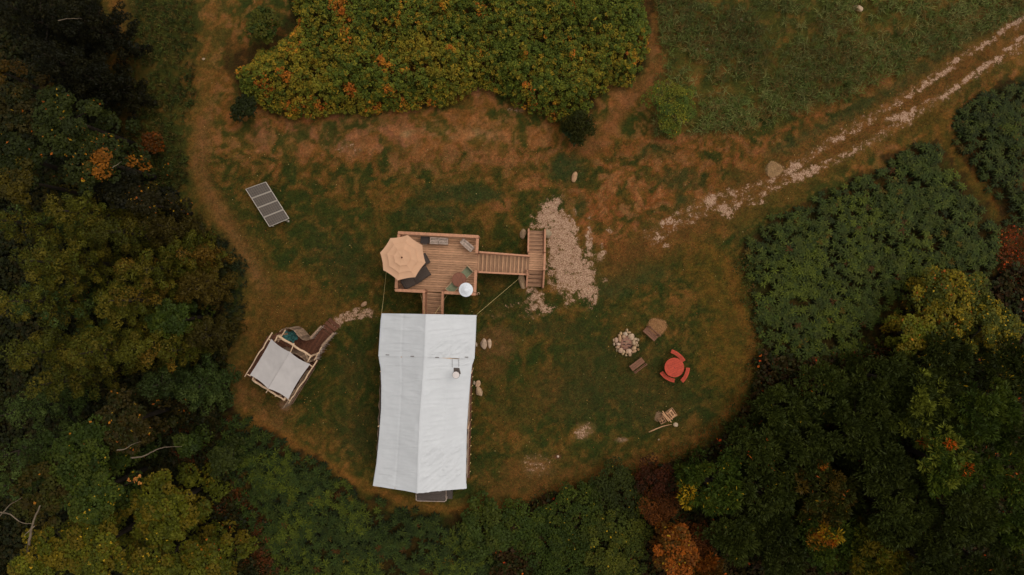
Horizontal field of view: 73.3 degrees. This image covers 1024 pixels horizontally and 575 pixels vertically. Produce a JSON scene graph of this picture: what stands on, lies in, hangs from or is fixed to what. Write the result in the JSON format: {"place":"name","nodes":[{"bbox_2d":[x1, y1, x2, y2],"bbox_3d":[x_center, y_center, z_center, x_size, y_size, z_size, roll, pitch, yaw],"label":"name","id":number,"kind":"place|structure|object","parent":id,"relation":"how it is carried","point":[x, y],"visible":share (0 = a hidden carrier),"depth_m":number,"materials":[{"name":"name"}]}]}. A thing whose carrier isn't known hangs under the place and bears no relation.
{"place":"outdoors","nodes":[
{"label":"outdoors","id":0,"kind":"place"},
{"bbox_2d":[0,0,1023,574],"bbox_3d":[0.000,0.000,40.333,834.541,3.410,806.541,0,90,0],"label":"ground","id":1,"kind":"structure","parent":0,"point":[224,46],"depth_m":42.00,"materials":[{"name":"plant"}]},
{"bbox_2d":[0,52,53,104],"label":"broadleaf tree","id":2,"kind":"object","parent":1,"relation":"on","point":[41,80],"visible":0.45,"depth_m":36.90,"materials":[{"name":"green plant"}]},
{"bbox_2d":[0,452,69,500],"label":"pine tree","id":3,"kind":"object","parent":1,"relation":"on","point":[14,477],"visible":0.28,"depth_m":35.72,"materials":[{"name":"green plant"}]},
{"bbox_2d":[0,416,86,471],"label":"pine tree","id":4,"kind":"object","parent":1,"relation":"on","point":[41,445],"visible":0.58,"depth_m":36.30,"materials":[{"name":"green plant"}]},
{"bbox_2d":[0,203,94,247],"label":"tree","id":5,"kind":"object","parent":1,"relation":"on","point":[44,227],"visible":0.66,"depth_m":36.30,"materials":[{"name":"green plant"}]},
{"bbox_2d":[0,382,100,429],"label":"pine tree","id":6,"kind":"object","parent":1,"relation":"on","point":[16,408],"visible":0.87,"depth_m":37.36,"materials":[{"name":"green plant"}]},
{"bbox_2d":[0,80,104,149],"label":"broadleaf tree","id":7,"kind":"object","parent":1,"relation":"on","point":[15,102],"visible":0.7,"depth_m":34.77,"materials":[{"name":"green plant"}]},
{"bbox_2d":[0,156,105,212],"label":"broadleaf tree","id":8,"kind":"object","parent":1,"relation":"on","point":[11,189],"visible":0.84,"depth_m":34.84,"materials":[{"name":"green plant"}]},
{"bbox_2d":[0,121,109,199],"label":"broadleaf tree","id":9,"kind":"object","parent":1,"relation":"on","point":[14,146],"visible":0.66,"depth_m":35.03,"materials":[{"name":"green plant"}]},
{"bbox_2d":[7,444,116,528],"bbox_3d":[-24.634,10.800,38.658,3.631,6.887,3.911,0,90,0],"label":"broadleaf tree","id":10,"kind":"object","parent":1,"relation":"on","point":[50,504],"visible":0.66,"depth_m":35.58,"materials":[{"name":"green plant"}]},
{"bbox_2d":[0,265,128,336],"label":"broadleaf tree","id":11,"kind":"object","parent":1,"relation":"on","point":[58,300],"visible":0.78,"depth_m":36.16,"materials":[{"name":"green plant"}]},
{"bbox_2d":[0,320,128,376],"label":"broadleaf tree","id":12,"kind":"object","parent":1,"relation":"on","point":[55,349],"visible":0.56,"depth_m":35.45,"materials":[{"name":"green plant"}]},
{"bbox_2d":[7,513,126,574],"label":"broadleaf tree","id":13,"kind":"object","parent":1,"relation":"on","point":[25,563],"visible":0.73,"depth_m":35.62,"materials":[{"name":"green plant"}]},
{"bbox_2d":[8,225,143,305],"bbox_3d":[-23.376,-1.323,37.123,4.318,9.961,4.772,0,90,0],"label":"broadleaf tree","id":14,"kind":"object","parent":1,"relation":"on","point":[75,260],"visible":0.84,"depth_m":35.85,"materials":[{"name":"green plant"}]},
{"bbox_2d":[24,356,136,402],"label":"pine tree","id":15,"kind":"object","parent":1,"relation":"on","point":[76,382],"visible":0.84,"depth_m":36.73,"materials":[{"name":"green plant"}]},
{"bbox_2d":[30,85,146,166],"bbox_3d":[-22.889,-8.553,38.249,3.638,7.710,3.788,0,90,0],"label":"broadleaf tree","id":16,"kind":"object","parent":1,"relation":"on","point":[53,109],"visible":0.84,"depth_m":34.97,"materials":[{"name":"green plant"}]},
{"bbox_2d":[41,190,153,246],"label":"tree","id":17,"kind":"object","parent":1,"relation":"on","point":[83,206],"visible":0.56,"depth_m":35.27,"materials":[{"name":"green plant"}]},
{"bbox_2d":[47,0,153,70],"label":"pine tree","id":18,"kind":"object","parent":1,"relation":"on","point":[105,29],"visible":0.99,"depth_m":37.63,"materials":[{"name":"green plant"}]},
{"bbox_2d":[40,406,163,487],"bbox_3d":[-22.559,8.999,38.623,3.940,6.962,3.906,-24,90,0],"label":"broadleaf tree","id":19,"kind":"object","parent":1,"relation":"on","point":[85,440],"visible":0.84,"depth_m":35.69,"materials":[{"name":"green plant"}]},
{"bbox_2d":[57,450,151,524],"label":"broadleaf tree","id":20,"kind":"object","parent":1,"relation":"on","point":[97,492],"visible":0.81,"depth_m":35.61,"materials":[{"name":"green plant"}]},
{"bbox_2d":[57,493,159,574],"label":"broadleaf tree","id":21,"kind":"object","parent":1,"relation":"on","point":[104,546],"visible":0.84,"depth_m":35.69,"materials":[{"name":"green plant"}]},
{"bbox_2d":[68,56,157,122],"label":"pine tree","id":22,"kind":"object","parent":1,"relation":"on","point":[138,99],"visible":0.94,"depth_m":38.32,"materials":[{"name":"green plant"}]},
{"bbox_2d":[62,322,167,375],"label":"pine tree","id":23,"kind":"object","parent":1,"relation":"on","point":[102,351],"visible":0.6,"depth_m":35.59,"materials":[{"name":"green plant"}]},
{"bbox_2d":[63,123,174,197],"bbox_3d":[-21.650,-6.630,38.460,3.583,7.290,3.958,0,90,0],"label":"broadleaf tree","id":24,"kind":"object","parent":1,"relation":"on","point":[100,158],"visible":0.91,"depth_m":35.32,"materials":[{"name":"green plant"}]},
{"bbox_2d":[81,208,173,263],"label":"pine tree","id":25,"kind":"object","parent":1,"relation":"on","point":[135,233],"visible":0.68,"depth_m":36.28,"materials":[{"name":"green plant"}]},
{"bbox_2d":[0,0,263,574],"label":"undergrowth","id":26,"kind":"object","parent":1,"relation":"on","point":[88,410],"visible":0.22,"depth_m":41.33,"materials":[{"name":"green plant"}]},
{"bbox_2d":[94,167,180,216],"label":"broadleaf tree","id":27,"kind":"object","parent":1,"relation":"on","point":[128,179],"visible":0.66,"depth_m":36.25,"materials":[{"name":"green plant"}]},
{"bbox_2d":[93,386,192,455],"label":"broadleaf tree","id":28,"kind":"object","parent":1,"relation":"on","point":[133,427],"visible":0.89,"depth_m":36.46,"materials":[{"name":"green plant"}]},
{"bbox_2d":[92,271,196,337],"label":"pine tree","id":29,"kind":"object","parent":1,"relation":"on","point":[143,301],"visible":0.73,"depth_m":35.80,"materials":[{"name":"green plant"}]},
{"bbox_2d":[119,185,192,221],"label":"broadleaf tree","id":30,"kind":"object","parent":1,"relation":"on","point":[143,199],"visible":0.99,"depth_m":36.33,"materials":[{"name":"green plant"}]},
{"bbox_2d":[112,247,205,297],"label":"pine tree","id":31,"kind":"object","parent":1,"relation":"on","point":[153,270],"visible":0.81,"depth_m":36.93,"materials":[{"name":"green plant"}]},
{"bbox_2d":[114,315,205,376],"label":"tree","id":32,"kind":"object","parent":1,"relation":"on","point":[141,346],"visible":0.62,"depth_m":36.34,"materials":[{"name":"green plant"}]},
{"bbox_2d":[122,0,198,192],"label":"rough grass","id":33,"kind":"structure","parent":1,"relation":"on","point":[177,93],"depth_m":41.82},
{"bbox_2d":[136,353,201,400],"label":"pine tree","id":34,"kind":"object","parent":1,"relation":"on","point":[169,382],"visible":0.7,"depth_m":37.48,"materials":[{"name":"green plant"}]},
{"bbox_2d":[121,518,220,574],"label":"broadleaf tree","id":35,"kind":"object","parent":1,"relation":"on","point":[142,561],"visible":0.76,"depth_m":36.38,"materials":[{"name":"green plant"}]},
{"bbox_2d":[138,213,214,248],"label":"pine tree","id":36,"kind":"object","parent":1,"relation":"on","point":[172,228],"visible":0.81,"depth_m":37.64,"materials":[{"name":"green plant"}]},
{"bbox_2d":[144,298,215,338],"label":"broadleaf tree","id":37,"kind":"object","parent":1,"relation":"on","point":[164,319],"visible":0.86,"depth_m":37.04,"materials":[{"name":"green plant"}]},
{"bbox_2d":[129,462,232,547],"bbox_3d":[-19.057,12.133,39.263,4.074,5.680,4.264,44,90,0],"label":"broadleaf tree","id":38,"kind":"object","parent":1,"relation":"on","point":[163,509],"visible":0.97,"depth_m":37.08,"materials":[{"name":"green plant"}]},
{"bbox_2d":[156,322,224,366],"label":"pine tree","id":39,"kind":"object","parent":1,"relation":"on","point":[172,349],"visible":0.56,"depth_m":38.47,"materials":[{"name":"green plant"}]},
{"bbox_2d":[172,423,214,458],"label":"broadleaf tree","id":40,"kind":"object","parent":1,"relation":"on","point":[192,443],"visible":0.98,"depth_m":38.36,"materials":[{"name":"green plant"}]},
{"bbox_2d":[157,228,235,281],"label":"pine tree","id":41,"kind":"object","parent":1,"relation":"on","point":[192,256],"visible":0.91,"depth_m":38.59,"materials":[{"name":"green plant"}]},
{"bbox_2d":[176,264,238,310],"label":"pine tree","id":42,"kind":"object","parent":1,"relation":"on","point":[203,285],"visible":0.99,"depth_m":39.11,"materials":[{"name":"green plant"}]},
{"bbox_2d":[174,352,243,416],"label":"pine tree","id":43,"kind":"object","parent":1,"relation":"on","point":[211,383],"visible":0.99,"depth_m":39.00,"materials":[{"name":"green plant"}]},
{"bbox_2d":[185,314,247,354],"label":"pine tree","id":44,"kind":"object","parent":1,"relation":"on","point":[212,334],"visible":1,"depth_m":38.83,"materials":[{"name":"green plant"}]},
{"bbox_2d":[176,519,258,574],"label":"broadleaf tree","id":45,"kind":"object","parent":1,"relation":"on","point":[212,563],"visible":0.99,"depth_m":37.47,"materials":[{"name":"green plant"}]},
{"bbox_2d":[164,409,280,574],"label":"tree","id":46,"kind":"object","parent":1,"relation":"on","point":[263,558],"visible":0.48,"depth_m":41.44,"materials":[{"name":"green plant"}]},
{"bbox_2d":[206,437,246,479],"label":"broadleaf tree","id":47,"kind":"object","parent":1,"relation":"on","point":[221,460],"visible":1,"depth_m":39.19,"materials":[{"name":"green plant"}]},
{"bbox_2d":[217,234,249,348],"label":"rough grass","id":48,"kind":"structure","parent":1,"relation":"on","point":[238,265],"depth_m":41.85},
{"bbox_2d":[229,93,257,122],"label":"bush","id":49,"kind":"object","parent":1,"relation":"on","point":[242,107],"visible":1,"depth_m":40.47,"materials":[{"name":"green plant"}]},
{"bbox_2d":[245,6,282,43],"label":"bush","id":50,"kind":"object","parent":1,"relation":"on","point":[260,22],"visible":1,"depth_m":40.15,"materials":[{"name":"green plant"}]},
{"bbox_2d":[246,182,288,226],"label":"solar array","id":51,"kind":"object","parent":1,"relation":"on","point":[267,204],"visible":1,"depth_m":41.33,"materials":[{"name":"glass"}]},
{"bbox_2d":[244,318,339,403],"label":"canvas pavilion","id":52,"kind":"structure","parent":1,"relation":"on","point":[276,369],"depth_m":39.04,"materials":[{"name":"fabric"}]},
{"bbox_2d":[206,414,510,574],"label":"star leaved thicket","id":53,"kind":"object","parent":1,"relation":"on","point":[266,489],"visible":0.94,"depth_m":41.49,"materials":[{"name":"green plant"}]},
{"bbox_2d":[373,313,477,501],"bbox_3d":[-4.939,7.068,39.630,5.872,4.740,11.224,0,90,0],"label":"safari tent","id":54,"kind":"object","parent":1,"relation":"on","point":[425,412],"visible":1,"depth_m":38.35,"materials":[{"name":"white fabric"}]},
{"bbox_2d":[395,231,479,295],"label":"timber deck","id":55,"kind":"structure","parent":1,"relation":"on","point":[454,238],"depth_m":39.90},
{"bbox_2d":[380,235,424,279],"bbox_3d":[-5.985,-1.634,38.620,2.351,2.560,2.351,-10,90,0],"label":"patio umbrella","id":56,"kind":"object","parent":55,"relation":"on","point":[403,257],"visible":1,"depth_m":37.64,"materials":[{"name":"beige fabric"}]},
{"bbox_2d":[422,289,443,313],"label":"timber stair","id":57,"kind":"object","parent":55,"relation":"attached to","point":[432,300],"visible":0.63,"depth_m":40.03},
{"bbox_2d":[234,0,650,122],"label":"sapling thicket","id":58,"kind":"object","parent":1,"relation":"on","point":[262,64],"visible":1,"depth_m":40.20,"materials":[{"name":"green plant"}]},
{"bbox_2d":[460,490,517,564],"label":"shrub","id":59,"kind":"object","parent":1,"relation":"on","point":[500,535],"visible":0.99,"depth_m":40.99,"materials":[{"name":"green plant"}]},
{"bbox_2d":[499,498,557,555],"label":"shrub","id":60,"kind":"object","parent":1,"relation":"on","point":[525,522],"visible":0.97,"depth_m":40.99,"materials":[{"name":"green plant"}]},
{"bbox_2d":[526,228,545,287],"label":"stair landing","id":61,"kind":"object","parent":1,"relation":"on","point":[533,250],"visible":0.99,"depth_m":41.28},
{"bbox_2d":[477,251,529,274],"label":"timber stair","id":62,"kind":"object","parent":61,"relation":"on","point":[496,258],"visible":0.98,"depth_m":40.41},
{"bbox_2d":[519,522,601,574],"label":"shrub","id":63,"kind":"object","parent":1,"relation":"on","point":[557,546],"visible":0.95,"depth_m":40.79,"materials":[{"name":"green plant"}]},
{"bbox_2d":[531,480,608,556],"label":"shrub","id":64,"kind":"object","parent":1,"relation":"on","point":[572,511],"visible":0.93,"depth_m":40.79,"materials":[{"name":"green plant"}]},
{"bbox_2d":[560,109,597,146],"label":"pine tree","id":65,"kind":"object","parent":1,"relation":"on","point":[583,125],"visible":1,"depth_m":40.12,"materials":[{"name":"green plant"}]},
{"bbox_2d":[198,44,1001,497],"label":"lawn grass","id":66,"kind":"structure","parent":1,"relation":"on","point":[476,360],"depth_m":41.98,"materials":[{"name":"plant"}]},
{"bbox_2d":[565,503,653,574],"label":"shrub","id":67,"kind":"object","parent":1,"relation":"on","point":[614,561],"visible":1,"depth_m":40.56,"materials":[{"name":"green plant"}]},
{"bbox_2d":[580,456,650,529],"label":"shrub","id":68,"kind":"object","parent":1,"relation":"on","point":[623,477],"visible":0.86,"depth_m":40.95,"materials":[{"name":"green plant"}]},
{"bbox_2d":[479,244,763,521],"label":"edge weeds","id":69,"kind":"object","parent":1,"relation":"on","point":[747,380],"visible":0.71,"depth_m":41.68,"materials":[{"name":"green plant"}]},
{"bbox_2d":[613,329,639,355],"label":"fire ring","id":70,"kind":"object","parent":1,"relation":"on","point":[625,342],"visible":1,"depth_m":41.81,"materials":[{"name":"beige stone"}]},
{"bbox_2d":[634,452,674,499],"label":"shrub","id":71,"kind":"object","parent":1,"relation":"on","point":[658,474],"visible":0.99,"depth_m":40.47,"materials":[{"name":"brown plant"}]},
{"bbox_2d":[637,484,681,525],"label":"shrub","id":72,"kind":"object","parent":1,"relation":"on","point":[662,510],"visible":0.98,"depth_m":40.41,"materials":[{"name":"brown plant"}]},
{"bbox_2d":[640,78,696,137],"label":"bush","id":73,"kind":"object","parent":1,"relation":"on","point":[679,104],"visible":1,"depth_m":40.32,"materials":[{"name":"green plant"}]},
{"bbox_2d":[648,516,701,574],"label":"broadleaf tree","id":74,"kind":"object","parent":1,"relation":"on","point":[682,546],"visible":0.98,"depth_m":38.86,"materials":[{"name":"orange plant"}]},
{"bbox_2d":[684,537,724,574],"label":"broadleaf tree","id":75,"kind":"object","parent":1,"relation":"on","point":[707,565],"visible":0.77,"depth_m":38.71,"materials":[{"name":"brown plant"}]},
{"bbox_2d":[672,445,746,518],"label":"broadleaf tree","id":76,"kind":"object","parent":1,"relation":"on","point":[717,497],"visible":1,"depth_m":39.01,"materials":[{"name":"green plant"}]},
{"bbox_2d":[691,502,764,567],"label":"broadleaf tree","id":77,"kind":"object","parent":1,"relation":"on","point":[735,544],"visible":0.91,"depth_m":38.85,"materials":[{"name":"green plant"}]},
{"bbox_2d":[489,261,1023,574],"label":"undergrowth","id":78,"kind":"object","parent":1,"relation":"on","point":[782,373],"visible":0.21,"depth_m":41.28,"materials":[{"name":"green plant"}]},
{"bbox_2d":[724,414,791,481],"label":"broadleaf tree","id":79,"kind":"object","parent":1,"relation":"on","point":[759,446],"visible":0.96,"depth_m":39.21,"materials":[{"name":"green plant"}]},
{"bbox_2d":[734,461,801,530],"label":"broadleaf tree","id":80,"kind":"object","parent":1,"relation":"on","point":[774,498],"visible":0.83,"depth_m":38.93,"materials":[{"name":"green plant"}]},
{"bbox_2d":[740,512,809,574],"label":"broadleaf tree","id":81,"kind":"object","parent":1,"relation":"on","point":[795,564],"visible":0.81,"depth_m":38.87,"materials":[{"name":"green plant"}]},
{"bbox_2d":[744,382,818,444],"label":"broadleaf tree","id":82,"kind":"object","parent":1,"relation":"on","point":[775,417],"visible":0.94,"depth_m":39.16,"materials":[{"name":"green plant"}]},
{"bbox_2d":[774,419,841,481],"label":"broadleaf tree","id":83,"kind":"object","parent":1,"relation":"on","point":[804,453],"visible":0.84,"depth_m":38.72,"materials":[{"name":"green plant"}]},
{"bbox_2d":[786,359,860,427],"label":"broadleaf tree","id":84,"kind":"object","parent":1,"relation":"on","point":[830,383],"visible":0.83,"depth_m":38.91,"materials":[{"name":"green plant"}]},
{"bbox_2d":[785,463,862,528],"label":"broadleaf tree","id":85,"kind":"object","parent":1,"relation":"on","point":[834,502],"visible":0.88,"depth_m":38.62,"materials":[{"name":"green plant"}]},
{"bbox_2d":[788,504,861,574],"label":"broadleaf tree","id":86,"kind":"object","parent":1,"relation":"on","point":[824,540],"visible":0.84,"depth_m":38.48,"materials":[{"name":"green plant"}]},
{"bbox_2d":[813,388,900,461],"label":"broadleaf tree","id":87,"kind":"object","parent":1,"relation":"on","point":[861,425],"visible":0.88,"depth_m":38.15,"materials":[{"name":"green plant"}]},
{"bbox_2d":[739,141,1002,364],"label":"star leaved thicket","id":88,"kind":"object","parent":1,"relation":"on","point":[974,251],"visible":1,"depth_m":41.49,"materials":[{"name":"green plant"}]},
{"bbox_2d":[832,514,913,574],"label":"broadleaf tree","id":89,"kind":"object","parent":1,"relation":"on","point":[876,556],"visible":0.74,"depth_m":37.71,"materials":[{"name":"green plant"}]},
{"bbox_2d":[836,437,918,496],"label":"broadleaf tree","id":90,"kind":"object","parent":1,"relation":"on","point":[887,465],"visible":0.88,"depth_m":37.59,"materials":[{"name":"green plant"}]},
{"bbox_2d":[838,346,918,416],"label":"broadleaf tree","id":91,"kind":"object","parent":1,"relation":"on","point":[894,371],"visible":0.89,"depth_m":38.34,"materials":[{"name":"green plant"}]},
{"bbox_2d":[846,467,942,551],"bbox_3d":[21.453,12.411,39.407,4.451,5.395,4.216,0,90,0],"label":"broadleaf tree","id":92,"kind":"object","parent":1,"relation":"on","point":[908,526],"visible":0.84,"depth_m":37.40,"materials":[{"name":"green plant"}]},
{"bbox_2d":[875,312,947,356],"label":"broadleaf tree","id":93,"kind":"object","parent":1,"relation":"on","point":[913,332],"visible":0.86,"depth_m":38.85,"materials":[{"name":"green plant"}]},
{"bbox_2d":[868,365,967,440],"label":"broadleaf tree","id":94,"kind":"object","parent":1,"relation":"on","point":[928,404],"visible":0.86,"depth_m":37.40,"materials":[{"name":"green plant"}]},
{"bbox_2d":[875,525,971,574],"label":"broadleaf tree","id":95,"kind":"object","parent":1,"relation":"on","point":[930,555],"visible":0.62,"depth_m":36.68,"materials":[{"name":"green plant"}]},
{"bbox_2d":[892,327,979,395],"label":"broadleaf tree","id":96,"kind":"object","parent":1,"relation":"on","point":[944,358],"visible":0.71,"depth_m":38.20,"materials":[{"name":"green plant"}]},
{"bbox_2d":[889,421,984,499],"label":"broadleaf tree","id":97,"kind":"object","parent":1,"relation":"on","point":[949,477],"visible":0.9,"depth_m":36.52,"materials":[{"name":"green plant"}]},
{"bbox_2d":[901,265,994,339],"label":"broadleaf tree","id":98,"kind":"object","parent":1,"relation":"on","point":[947,299],"visible":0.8,"depth_m":39.01,"materials":[{"name":"green plant"}]},
{"bbox_2d":[900,463,1001,548],"bbox_3d":[24.307,12.074,38.862,3.785,6.483,4.251,13,90,0],"label":"broadleaf tree","id":99,"kind":"object","parent":1,"relation":"on","point":[956,509],"visible":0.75,"depth_m":36.19,"materials":[{"name":"green plant"}]},
{"bbox_2d":[921,374,1023,447],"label":"broadleaf tree","id":100,"kind":"object","parent":1,"relation":"on","point":[1007,412],"visible":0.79,"depth_m":36.60,"materials":[{"name":"green plant"}]},
{"bbox_2d":[933,428,1023,514],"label":"broadleaf tree","id":101,"kind":"object","parent":1,"relation":"on","point":[994,472],"visible":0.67,"depth_m":36.13,"materials":[{"name":"green plant"}]},
{"bbox_2d":[943,489,1023,557],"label":"broadleaf tree","id":102,"kind":"object","parent":1,"relation":"on","point":[1014,531],"visible":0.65,"depth_m":35.95,"materials":[{"name":"green plant"}]},
{"bbox_2d":[947,297,1023,353],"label":"broadleaf tree","id":103,"kind":"object","parent":1,"relation":"on","point":[993,325],"visible":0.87,"depth_m":38.74,"materials":[{"name":"green plant"}]},
{"bbox_2d":[950,80,1023,234],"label":"star leaved thicket","id":104,"kind":"object","parent":1,"relation":"on","point":[1006,118],"visible":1,"depth_m":41.53,"materials":[{"name":"green plant"}]},
{"bbox_2d":[959,336,1023,401],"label":"broadleaf tree","id":105,"kind":"object","parent":1,"relation":"on","point":[1008,362],"visible":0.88,"depth_m":37.97,"materials":[{"name":"green plant"}]},
{"bbox_2d":[992,225,1023,293],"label":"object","id":106,"kind":"object","parent":1,"relation":"on","point":[1020,253],"visible":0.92,"depth_m":41.54,"materials":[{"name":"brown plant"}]},
{"bbox_2d":[650,0,1023,139],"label":"long grass","id":107,"kind":"structure","parent":0,"point":[851,80],"depth_m":41.74,"materials":[{"name":"plant"}]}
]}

